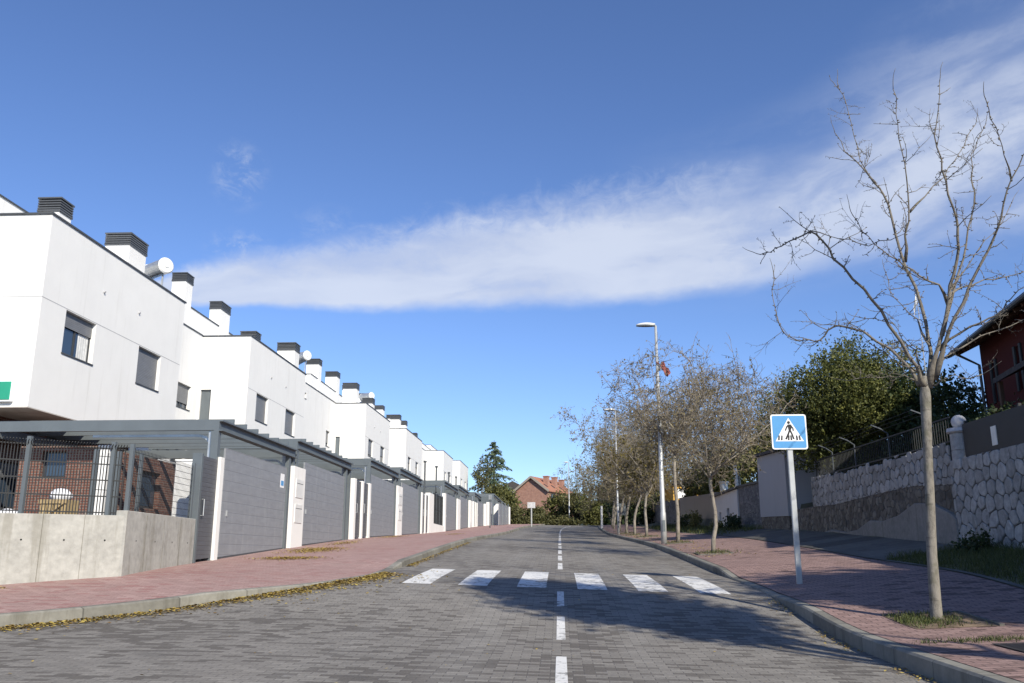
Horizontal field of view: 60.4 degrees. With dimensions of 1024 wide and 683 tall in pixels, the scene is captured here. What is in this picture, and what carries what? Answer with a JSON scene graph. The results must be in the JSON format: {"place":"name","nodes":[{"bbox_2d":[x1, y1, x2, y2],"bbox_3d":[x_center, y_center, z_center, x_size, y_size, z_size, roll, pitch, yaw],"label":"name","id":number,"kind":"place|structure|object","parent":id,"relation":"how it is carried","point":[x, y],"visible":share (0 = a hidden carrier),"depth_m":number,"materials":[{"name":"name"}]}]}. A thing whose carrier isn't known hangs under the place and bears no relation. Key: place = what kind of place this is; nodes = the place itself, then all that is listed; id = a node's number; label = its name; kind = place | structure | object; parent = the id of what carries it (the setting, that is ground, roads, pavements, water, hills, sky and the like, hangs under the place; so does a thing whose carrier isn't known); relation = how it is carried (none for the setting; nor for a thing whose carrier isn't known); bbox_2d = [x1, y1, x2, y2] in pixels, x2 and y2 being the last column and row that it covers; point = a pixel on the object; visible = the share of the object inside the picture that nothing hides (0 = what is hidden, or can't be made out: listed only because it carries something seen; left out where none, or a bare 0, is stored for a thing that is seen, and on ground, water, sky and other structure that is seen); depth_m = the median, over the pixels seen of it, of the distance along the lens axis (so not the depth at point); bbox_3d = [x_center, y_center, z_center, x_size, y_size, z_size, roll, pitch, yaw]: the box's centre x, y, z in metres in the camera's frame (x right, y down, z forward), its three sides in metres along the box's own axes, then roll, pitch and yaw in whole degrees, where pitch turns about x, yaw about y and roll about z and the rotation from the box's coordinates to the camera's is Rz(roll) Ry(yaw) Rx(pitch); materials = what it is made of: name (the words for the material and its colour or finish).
{"place":"outdoors","nodes":[
{"label":"outdoors","id":0,"kind":"place"},
{"bbox_2d":[0,524,539,612],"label":"pavement","id":1,"kind":"structure","parent":0,"point":[365,556],"depth_m":16.34,"materials":[{"name":"red brick"}]},
{"bbox_2d":[192,453,203,562],"bbox_3d":[-7.032,3.766,19.450,0.220,2.588,0.100,-1,-14,3],"label":"gate post","id":2,"kind":"object","parent":1,"relation":"on","point":[198,459],"visible":0.51,"depth_m":19.50,"materials":[{"name":"metal"}]},
{"bbox_2d":[210,457,224,559],"bbox_3d":[-6.970,4.004,20.600,0.220,2.568,0.230,-1,-14,3],"label":"gate post","id":3,"kind":"object","parent":1,"relation":"on","point":[217,509],"visible":0.4,"depth_m":20.57,"materials":[{"name":"white paint"}]},
{"bbox_2d":[196,456,217,558],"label":"pedestrian gate","id":4,"kind":"structure","parent":3,"relation":"attached to","point":[206,514],"depth_m":20.05,"materials":[{"name":"grey metal"}]},
{"bbox_2d":[286,466,305,547],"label":"gate pillar","id":5,"kind":"structure","parent":1,"relation":"on","point":[296,507],"depth_m":26.65,"materials":[{"name":"white paint"}]},
{"bbox_2d":[348,478,356,538],"bbox_3d":[-6.234,6.613,34.261,0.220,2.538,0.350,-1,-14,3],"label":"gate post","id":6,"kind":"object","parent":1,"relation":"on","point":[352,508],"visible":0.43,"depth_m":34.18,"materials":[{"name":"white paint"}]},
{"bbox_2d":[355,481,360,536],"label":"pedestrian gate","id":7,"kind":"structure","parent":6,"relation":"attached to","point":[357,515],"depth_m":35.09,"materials":[{"name":"grey metal"}]},
{"bbox_2d":[395,486,402,534],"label":"gate pillar","id":8,"kind":"structure","parent":1,"relation":"on","point":[398,514],"depth_m":43.71,"materials":[{"name":"white paint"}]},
{"bbox_2d":[0,525,940,682],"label":"road","id":9,"kind":"structure","parent":0,"point":[362,636],"depth_m":10.80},
{"bbox_2d":[0,571,448,635],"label":"fallen leaves","id":10,"kind":"object","parent":9,"relation":"on","point":[373,576],"visible":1,"depth_m":13.52,"materials":[{"name":"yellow plant"}]},
{"bbox_2d":[10,564,939,682],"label":"fallen leaves","id":11,"kind":"object","parent":9,"relation":"on","point":[780,647],"visible":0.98,"depth_m":10.54,"materials":[{"name":"brown plant"}]},
{"bbox_2d":[555,526,569,682],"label":"line","id":12,"kind":"object","parent":9,"relation":"on","point":[561,675],"visible":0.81,"depth_m":10.93,"materials":[{"name":"white paint"}]},
{"bbox_2d":[402,569,729,593],"bbox_3d":[0.979,4.607,17.014,5.660,0.356,4.140,-1,-14,3],"label":"zebra crossing","id":13,"kind":"object","parent":9,"relation":"on","point":[537,580],"visible":1,"depth_m":16.53,"materials":[{"name":"white paint"}]},
{"bbox_2d":[0,0,1023,493],"label":"sky","id":14,"kind":"structure","parent":0,"point":[468,211],"materials":[{"name":"blue"}]},
{"bbox_2d":[210,502,1023,682],"bbox_3d":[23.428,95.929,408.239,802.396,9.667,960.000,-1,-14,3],"label":"ground","id":15,"kind":"structure","parent":0,"point":[708,521],"depth_m":18.91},
{"bbox_2d":[0,510,195,584],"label":"concrete wall","id":16,"kind":"structure","parent":15,"relation":"on","point":[43,547],"depth_m":15.27,"materials":[{"name":"concrete"}]},
{"bbox_2d":[0,436,127,514],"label":"wire fence","id":17,"kind":"object","parent":16,"relation":"on","point":[112,464],"visible":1,"depth_m":15.30,"materials":[{"name":"metal"}]},
{"bbox_2d":[124,444,195,517],"bbox_3d":[-6.994,2.882,17.670,0.075,1.230,3.497,0,-14,-1],"label":"wire fence","id":18,"kind":"object","parent":16,"relation":"on","point":[130,480],"visible":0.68,"depth_m":17.34,"materials":[{"name":"metal"}]},
{"bbox_2d":[0,194,202,508],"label":"white house","id":19,"kind":"structure","parent":15,"relation":"on","point":[91,328],"depth_m":24.39,"materials":[{"name":"white paint"}]},
{"bbox_2d":[0,380,15,401],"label":"shop sign","id":20,"kind":"object","parent":19,"relation":"attached to","point":[7,387],"visible":1,"depth_m":21.59,"materials":[{"name":"green plastic"}]},
{"bbox_2d":[0,461,17,508],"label":"window","id":21,"kind":"structure","parent":19,"relation":"in","point":[7,463],"depth_m":23.39,"materials":[{"name":"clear glass"}]},
{"bbox_2d":[61,312,92,365],"bbox_3d":[-11.859,-0.083,23.981,0.210,1.190,1.590,-1,-14,3],"label":"window","id":22,"kind":"structure","parent":19,"relation":"in","point":[77,332],"depth_m":24.08,"materials":[{"name":"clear glass"}]},
{"bbox_2d":[135,348,158,391],"bbox_3d":[-11.613,0.895,28.007,0.158,1.187,1.590,-1,-14,3],"label":"window","id":23,"kind":"structure","parent":19,"relation":"in","point":[147,362],"depth_m":28.09,"materials":[{"name":"grey glass"}]},
{"bbox_2d":[144,257,173,285],"bbox_3d":[-12.454,-2.226,30.025,1.230,1.285,1.286,-11,-18,39],"label":"solar water heater","id":24,"kind":"object","parent":19,"relation":"on","point":[162,267],"visible":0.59,"depth_m":30.04,"materials":[{"name":"white metal"}]},
{"bbox_2d":[176,383,189,410],"bbox_3d":[-13.339,2.215,35.509,0.210,1.000,1.390,-1,-14,3],"label":"window","id":25,"kind":"structure","parent":19,"relation":"in","point":[182,391],"depth_m":35.68,"materials":[{"name":"grey glass"}]},
{"bbox_2d":[171,459,192,516],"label":"white pillar","id":26,"kind":"structure","parent":15,"relation":"on","point":[188,462],"depth_m":20.84,"materials":[{"name":"white paint"}]},
{"bbox_2d":[171,272,335,452],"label":"white house","id":27,"kind":"structure","parent":15,"relation":"on","point":[250,379],"depth_m":40.13,"materials":[{"name":"white paint"}]},
{"bbox_2d":[255,395,266,424],"bbox_3d":[-11.039,2.983,38.649,0.158,1.187,1.590,-1,-14,3],"label":"window","id":28,"kind":"structure","parent":27,"relation":"in","point":[260,401],"depth_m":38.79,"materials":[{"name":"grey glass"}]},
{"bbox_2d":[0,524,544,627],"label":"kerb","id":29,"kind":"structure","parent":15,"relation":"on","point":[60,614],"depth_m":12.60,"materials":[{"name":"concrete"}]},
{"bbox_2d":[306,358,390,479],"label":"white house","id":30,"kind":"structure","parent":15,"relation":"on","point":[362,430],"depth_m":60.61,"materials":[{"name":"white paint"}]},
{"bbox_2d":[359,393,424,479],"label":"white house","id":31,"kind":"structure","parent":15,"relation":"on","point":[406,451],"depth_m":76.56,"materials":[{"name":"white paint"}]},
{"bbox_2d":[413,433,452,484],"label":"white house","id":32,"kind":"structure","parent":15,"relation":"on","point":[442,460],"depth_m":99.35,"materials":[{"name":"white paint"}]},
{"bbox_2d":[425,493,443,532],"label":"garden wall","id":33,"kind":"structure","parent":15,"relation":"on","point":[433,527],"depth_m":55.39,"materials":[{"name":"white paint"}]},
{"bbox_2d":[432,491,442,525],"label":"barred panel","id":34,"kind":"object","parent":33,"relation":"on","point":[438,509],"visible":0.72,"depth_m":58.85,"materials":[{"name":"metal"}]},
{"bbox_2d":[426,445,467,490],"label":"white house","id":35,"kind":"structure","parent":15,"relation":"on","point":[460,469],"depth_m":117.08,"materials":[{"name":"white paint"}]},
{"bbox_2d":[470,454,492,493],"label":"autumn tree","id":36,"kind":"object","parent":15,"relation":"on","point":[477,475],"visible":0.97,"depth_m":123.40,"materials":[{"name":"green plant"}]},
{"bbox_2d":[468,442,526,508],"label":"conifer tree","id":37,"kind":"object","parent":15,"relation":"on","point":[495,477],"visible":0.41,"depth_m":138.13,"materials":[{"name":"green plant"}]},
{"bbox_2d":[484,482,520,508],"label":"round tree","id":38,"kind":"object","parent":15,"relation":"on","point":[499,490],"visible":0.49,"depth_m":130.29,"materials":[{"name":"green plant"}]},
{"bbox_2d":[512,476,572,515],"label":"brick house","id":39,"kind":"structure","parent":15,"relation":"on","point":[537,490],"depth_m":148.61,"materials":[{"name":"brick"}]},
{"bbox_2d":[510,512,586,524],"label":"clipped hedge","id":40,"kind":"object","parent":15,"relation":"on","point":[547,519],"visible":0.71,"depth_m":127.18,"materials":[{"name":"green plant"}]},
{"bbox_2d":[541,488,567,517],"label":"hedge bush","id":41,"kind":"object","parent":15,"relation":"on","point":[554,501],"visible":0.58,"depth_m":133.19,"materials":[{"name":"green plant"}]},
{"bbox_2d":[557,489,588,521],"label":"hedge bush","id":42,"kind":"object","parent":15,"relation":"on","point":[565,507],"visible":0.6,"depth_m":130.89,"materials":[{"name":"green plant"}]},
{"bbox_2d":[575,484,606,524],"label":"hedge bush","id":43,"kind":"object","parent":15,"relation":"on","point":[590,517],"visible":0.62,"depth_m":127.58,"materials":[{"name":"green plant"}]},
{"bbox_2d":[565,436,659,526],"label":"young tree","id":44,"kind":"object","parent":15,"relation":"on","point":[601,502],"visible":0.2,"depth_m":82.52,"materials":[{"name":"brown plant"}]},
{"bbox_2d":[564,421,668,528],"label":"young tree","id":45,"kind":"object","parent":15,"relation":"on","point":[615,512],"visible":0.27,"depth_m":73.59,"materials":[{"name":"brown plant"}]},
{"bbox_2d":[610,457,672,524],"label":"garden bush","id":46,"kind":"object","parent":15,"relation":"on","point":[640,516],"visible":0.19,"depth_m":85.89,"materials":[{"name":"green plant"}]},
{"bbox_2d":[643,500,679,524],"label":"garden wall","id":47,"kind":"structure","parent":15,"relation":"on","point":[670,511],"depth_m":74.43,"materials":[{"name":"grey concrete"}]},
{"bbox_2d":[677,457,708,496],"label":"garden bush","id":48,"kind":"object","parent":15,"relation":"on","point":[687,491],"visible":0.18,"depth_m":66.43,"materials":[{"name":"green plant"}]},
{"bbox_2d":[679,492,718,519],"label":"garden wall","id":49,"kind":"structure","parent":15,"relation":"on","point":[702,504],"depth_m":59.54,"materials":[{"name":"grey concrete"}]},
{"bbox_2d":[648,523,763,535],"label":"grass","id":50,"kind":"structure","parent":15,"relation":"on","point":[698,528],"depth_m":47.48,"materials":[{"name":"plant"}]},
{"bbox_2d":[689,441,754,494],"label":"garden bush","id":51,"kind":"object","parent":15,"relation":"on","point":[731,480],"visible":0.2,"depth_m":57.36,"materials":[{"name":"green plant"}]},
{"bbox_2d":[645,371,801,492],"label":"garden tree","id":52,"kind":"object","parent":15,"relation":"on","point":[697,460],"visible":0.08,"depth_m":61.27,"materials":[{"name":"brown plant"}]},
{"bbox_2d":[710,487,739,526],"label":"garden wall","id":53,"kind":"structure","parent":15,"relation":"on","point":[727,501],"depth_m":48.68,"materials":[{"name":"white paint"}]},
{"bbox_2d":[671,354,798,480],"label":"garden tree","id":54,"kind":"object","parent":15,"relation":"on","point":[746,402],"visible":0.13,"depth_m":52.81,"materials":[{"name":"brown plant"}]},
{"bbox_2d":[736,481,761,524],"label":"stone wall","id":55,"kind":"structure","parent":15,"relation":"on","point":[749,504],"depth_m":43.06,"materials":[{"name":"stone"}]},
{"bbox_2d":[731,421,772,481],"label":"garden bush","id":56,"kind":"object","parent":15,"relation":"on","point":[756,450],"visible":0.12,"depth_m":47.56,"materials":[{"name":"green plant"}]},
{"bbox_2d":[598,525,1022,682],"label":"kerb","id":57,"kind":"structure","parent":15,"relation":"on","point":[938,668],"depth_m":9.98,"materials":[{"name":"concrete"}]},
{"bbox_2d":[752,449,880,529],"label":"wall","id":58,"kind":"structure","parent":15,"relation":"on","point":[774,496],"depth_m":36.11,"materials":[{"name":"stone"}]},
{"bbox_2d":[628,524,1023,587],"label":"pavement edging","id":59,"kind":"object","parent":15,"relation":"on","point":[1007,582],"visible":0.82,"depth_m":17.10,"materials":[{"name":"concrete"}]},
{"bbox_2d":[755,330,956,474],"bbox_3d":[12.707,2.726,32.285,6.877,6.747,5.785,9,-16,-34],"label":"evergreen tree","id":60,"kind":"object","parent":15,"relation":"on","point":[836,409],"visible":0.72,"depth_m":31.26,"materials":[{"name":"green plant"}]},
{"bbox_2d":[792,443,959,544],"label":"stone wall","id":61,"kind":"structure","parent":15,"relation":"on","point":[886,498],"depth_m":24.41,"materials":[{"name":"grey stone"}]},
{"bbox_2d":[802,409,950,479],"bbox_3d":[10.441,3.328,26.291,0.482,1.403,11.300,-1,-14,3],"label":"railing","id":62,"kind":"object","parent":61,"relation":"on","point":[855,458],"visible":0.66,"depth_m":25.47,"materials":[{"name":"metal"}]},
{"bbox_2d":[744,62,1023,619],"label":"bare tree","id":63,"kind":"object","parent":15,"relation":"on","point":[926,384],"visible":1,"depth_m":11.72,"materials":[{"name":"grey plant"}]},
{"bbox_2d":[876,362,987,459],"bbox_3d":[14.810,3.035,30.008,4.820,4.951,4.004,-1,-14,3],"label":"evergreen tree","id":64,"kind":"object","parent":15,"relation":"on","point":[941,394],"visible":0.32,"depth_m":29.78,"materials":[{"name":"green plant"}]},
{"bbox_2d":[885,539,1023,584],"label":"grass","id":65,"kind":"structure","parent":15,"relation":"on","point":[990,564],"depth_m":16.39,"materials":[{"name":"green plant"}]},
{"bbox_2d":[908,392,1023,449],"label":"hedge","id":66,"kind":"object","parent":15,"relation":"on","point":[990,409],"visible":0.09,"depth_m":23.61,"materials":[{"name":"green plant"}]},
{"bbox_2d":[950,528,996,553],"bbox_3d":[9.531,4.292,18.045,0.824,0.982,1.396,-1,-14,3],"label":"shrub","id":67,"kind":"object","parent":15,"relation":"on","point":[984,541],"visible":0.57,"depth_m":17.89,"materials":[{"name":"green plant"}]},
{"bbox_2d":[947,292,1023,414],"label":"red house","id":68,"kind":"structure","parent":15,"relation":"on","point":[1003,379],"depth_m":25.68,"materials":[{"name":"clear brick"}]},
{"bbox_2d":[950,443,1023,549],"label":"stone wall","id":69,"kind":"structure","parent":15,"relation":"on","point":[988,490],"depth_m":18.35,"materials":[{"name":"grey stone"}]},
{"bbox_2d":[946,415,965,469],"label":"ball pillar","id":70,"kind":"structure","parent":69,"relation":"on","point":[955,433],"depth_m":20.08,"materials":[{"name":"stone"}]},
{"bbox_2d":[962,403,1023,456],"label":"board fence","id":71,"kind":"object","parent":69,"relation":"on","point":[999,430],"visible":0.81,"depth_m":18.46,"materials":[{"name":"metal"}]},
{"bbox_2d":[600,524,1023,681],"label":"pavement","id":72,"kind":"structure","parent":0,"point":[861,593],"depth_m":13.68,"materials":[{"name":"red brick"}]},
{"bbox_2d":[636,322,666,545],"bbox_3d":[5.204,3.362,32.905,0.845,8.416,0.289,-1,-14,3],"label":"street lamp","id":73,"kind":"object","parent":72,"relation":"on","point":[662,508],"visible":0.93,"depth_m":32.50,"materials":[{"name":"metal"}]},
{"bbox_2d":[666,541,692,543],"bbox_3d":[6.051,7.353,32.097,0.960,0.142,1.060,-1,-14,3],"label":"tree pit","id":74,"kind":"object","parent":72,"relation":"on","point":[679,542],"visible":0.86,"depth_m":31.59,"materials":[{"name":"soil"}]},
{"bbox_2d":[594,333,741,541],"bbox_3d":[5.874,3.567,32.653,5.457,7.935,6.368,-1,-14,3],"label":"young tree","id":75,"kind":"object","parent":74,"relation":"on","point":[671,450],"visible":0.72,"depth_m":32.86,"materials":[{"name":"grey plant"}]},
{"bbox_2d":[693,551,733,554],"bbox_3d":[5.629,5.931,24.634,0.960,0.151,1.060,-1,-14,3],"label":"tree pit","id":76,"kind":"object","parent":72,"relation":"on","point":[702,553],"visible":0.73,"depth_m":24.28,"materials":[{"name":"soil"}]},
{"bbox_2d":[630,332,807,552],"bbox_3d":[5.873,2.823,25.480,4.641,6.752,5.278,-8,-16,29],"label":"young tree","id":77,"kind":"object","parent":76,"relation":"on","point":[740,426],"visible":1,"depth_m":25.20,"materials":[{"name":"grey plant"}]},
{"bbox_2d":[770,414,807,583],"bbox_3d":[5.140,2.970,16.050,0.650,3.295,0.107,-1,-14,3],"label":"pedestrian crossing sign","id":78,"kind":"object","parent":72,"relation":"on","point":[789,432],"visible":0.88,"depth_m":16.27,"materials":[{"name":"metal"}]},
{"bbox_2d":[881,611,1004,628],"bbox_3d":[5.386,3.500,11.083,1.031,0.146,1.182,-1,-14,3],"label":"tree pit","id":79,"kind":"object","parent":72,"relation":"on","point":[977,620],"visible":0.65,"depth_m":10.81,"materials":[{"name":"soil"}]},
{"bbox_2d":[883,609,1023,644],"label":"weeds","id":80,"kind":"object","parent":72,"relation":"on","point":[920,618],"visible":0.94,"depth_m":10.78,"materials":[{"name":"green plant"}]},
{"bbox_2d":[701,528,953,558],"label":"path","id":81,"kind":"structure","parent":0,"point":[876,547],"depth_m":24.46,"materials":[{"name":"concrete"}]},
{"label":"terrace","id":82,"kind":"structure","parent":0,"visible":0},
{"bbox_2d":[38,499,78,513],"bbox_3d":[-8.985,3.390,17.409,0.560,0.500,0.565,-1,-14,3],"label":"wooden crate","id":83,"kind":"object","parent":82,"relation":"on","point":[56,501],"visible":0.41,"depth_m":17.23,"materials":[{"name":"brown wood"}]},
{"bbox_2d":[13,446,175,515],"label":"brick outbuilding","id":84,"kind":"structure","parent":82,"relation":"on","point":[146,481],"depth_m":21.76,"materials":[{"name":"brown brick"}]},
{"bbox_2d":[43,452,67,476],"bbox_3d":[-11.280,3.056,21.822,0.630,0.630,0.040,-1,-14,3],"label":"window","id":85,"kind":"structure","parent":84,"relation":"in","point":[51,466],"depth_m":21.80,"materials":[{"name":"grey glass"}]},
{"bbox_2d":[139,472,155,508],"bbox_3d":[-10.208,4.117,24.392,0.040,0.980,1.280,-1,-14,3],"label":"window","id":86,"kind":"structure","parent":84,"relation":"in","point":[149,479],"depth_m":24.58,"materials":[{"name":"grey glass"}]},
{"bbox_2d":[87,449,144,514],"bbox_3d":[-8.008,2.985,17.797,0.099,1.530,1.021,-13,-19,42],"label":"fence","id":87,"kind":"object","parent":82,"relation":"on","point":[114,482],"visible":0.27,"depth_m":17.77,"materials":[{"name":"metal"}]},
{"bbox_2d":[0,419,298,560],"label":"carport","id":88,"kind":"object","parent":82,"relation":"on","point":[213,435],"visible":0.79,"depth_m":23.14,"materials":[{"name":"metal"}]},
{"bbox_2d":[217,448,290,558],"bbox_3d":[-6.805,4.318,23.539,0.120,3.092,5.100,-1,-14,3],"label":"garage door","id":89,"kind":"structure","parent":88,"relation":"attached to","point":[254,506],"depth_m":23.10,"materials":[{"name":"metal"}]},
{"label":"driveway","id":90,"kind":"structure","parent":0,"visible":0},
{"bbox_2d":[93,445,111,514],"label":"white pillar","id":91,"kind":"structure","parent":90,"relation":"on","point":[101,479],"depth_m":21.22,"materials":[{"name":"white paint"}]},
{"bbox_2d":[148,439,353,539],"bbox_3d":[-8.777,5.512,30.364,4.910,3.565,7.200,-1,-14,3],"label":"carport","id":92,"kind":"object","parent":90,"relation":"on","point":[308,452],"visible":0.34,"depth_m":31.00,"materials":[{"name":"metal"}]},
{"bbox_2d":[302,462,347,545],"bbox_3d":[-6.437,5.614,30.366,0.120,3.072,5.500,-1,-14,3],"label":"garage door","id":93,"kind":"structure","parent":92,"relation":"attached to","point":[324,513],"depth_m":30.09,"materials":[{"name":"metal"}]},
{"bbox_2d":[271,458,399,485],"bbox_3d":[-8.223,7.483,40.624,4.910,3.599,6.700,-1,-14,3],"label":"carport","id":94,"kind":"object","parent":90,"relation":"on","point":[367,466],"visible":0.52,"depth_m":39.27,"materials":[{"name":"metal"}]},
{"bbox_2d":[370,475,396,536],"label":"garage door","id":95,"kind":"structure","parent":94,"relation":"attached to","point":[383,508],"depth_m":40.12,"materials":[{"name":"metal"}]},
{"bbox_2d":[336,467,422,533],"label":"carport","id":96,"kind":"object","parent":90,"relation":"on","point":[410,476],"visible":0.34,"depth_m":48.12,"materials":[{"name":"metal"}]},
{"bbox_2d":[401,482,419,534],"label":"garage door","id":97,"kind":"structure","parent":96,"relation":"attached to","point":[410,509],"depth_m":47.64,"materials":[{"name":"metal"}]},
{"bbox_2d":[400,480,457,498],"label":"carport","id":98,"kind":"object","parent":90,"relation":"on","point":[442,485],"visible":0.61,"depth_m":64.55,"materials":[{"name":"metal"}]},
{"bbox_2d":[446,493,456,530],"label":"garage door","id":99,"kind":"structure","parent":98,"relation":"attached to","point":[450,512],"depth_m":65.20,"materials":[{"name":"metal"}]},
{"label":"tree pit","id":100,"kind":"structure","parent":0,"visible":0},
{"bbox_2d":[590,408,677,535],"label":"young tree","id":101,"kind":"object","parent":100,"relation":"in","point":[632,474],"visible":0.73,"depth_m":44.98,"materials":[{"name":"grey plant"}]},
{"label":"tree pit","id":102,"kind":"structure","parent":0,"visible":0},
{"bbox_2d":[590,414,701,534],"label":"young tree","id":103,"kind":"object","parent":102,"relation":"in","point":[641,494],"visible":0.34,"depth_m":51.56,"materials":[{"name":"brown plant"}]},
{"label":"tree pit","id":104,"kind":"structure","parent":0,"visible":0},
{"bbox_2d":[550,394,704,532],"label":"young tree","id":105,"kind":"object","parent":104,"relation":"in","point":[612,490],"visible":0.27,"depth_m":58.36,"materials":[{"name":"brown plant"}]},
{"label":"tree pit","id":106,"kind":"structure","parent":0,"visible":0},
{"bbox_2d":[565,399,686,530],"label":"young tree","id":107,"kind":"object","parent":106,"relation":"in","point":[603,482],"visible":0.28,"depth_m":65.01,"materials":[{"name":"brown plant"}]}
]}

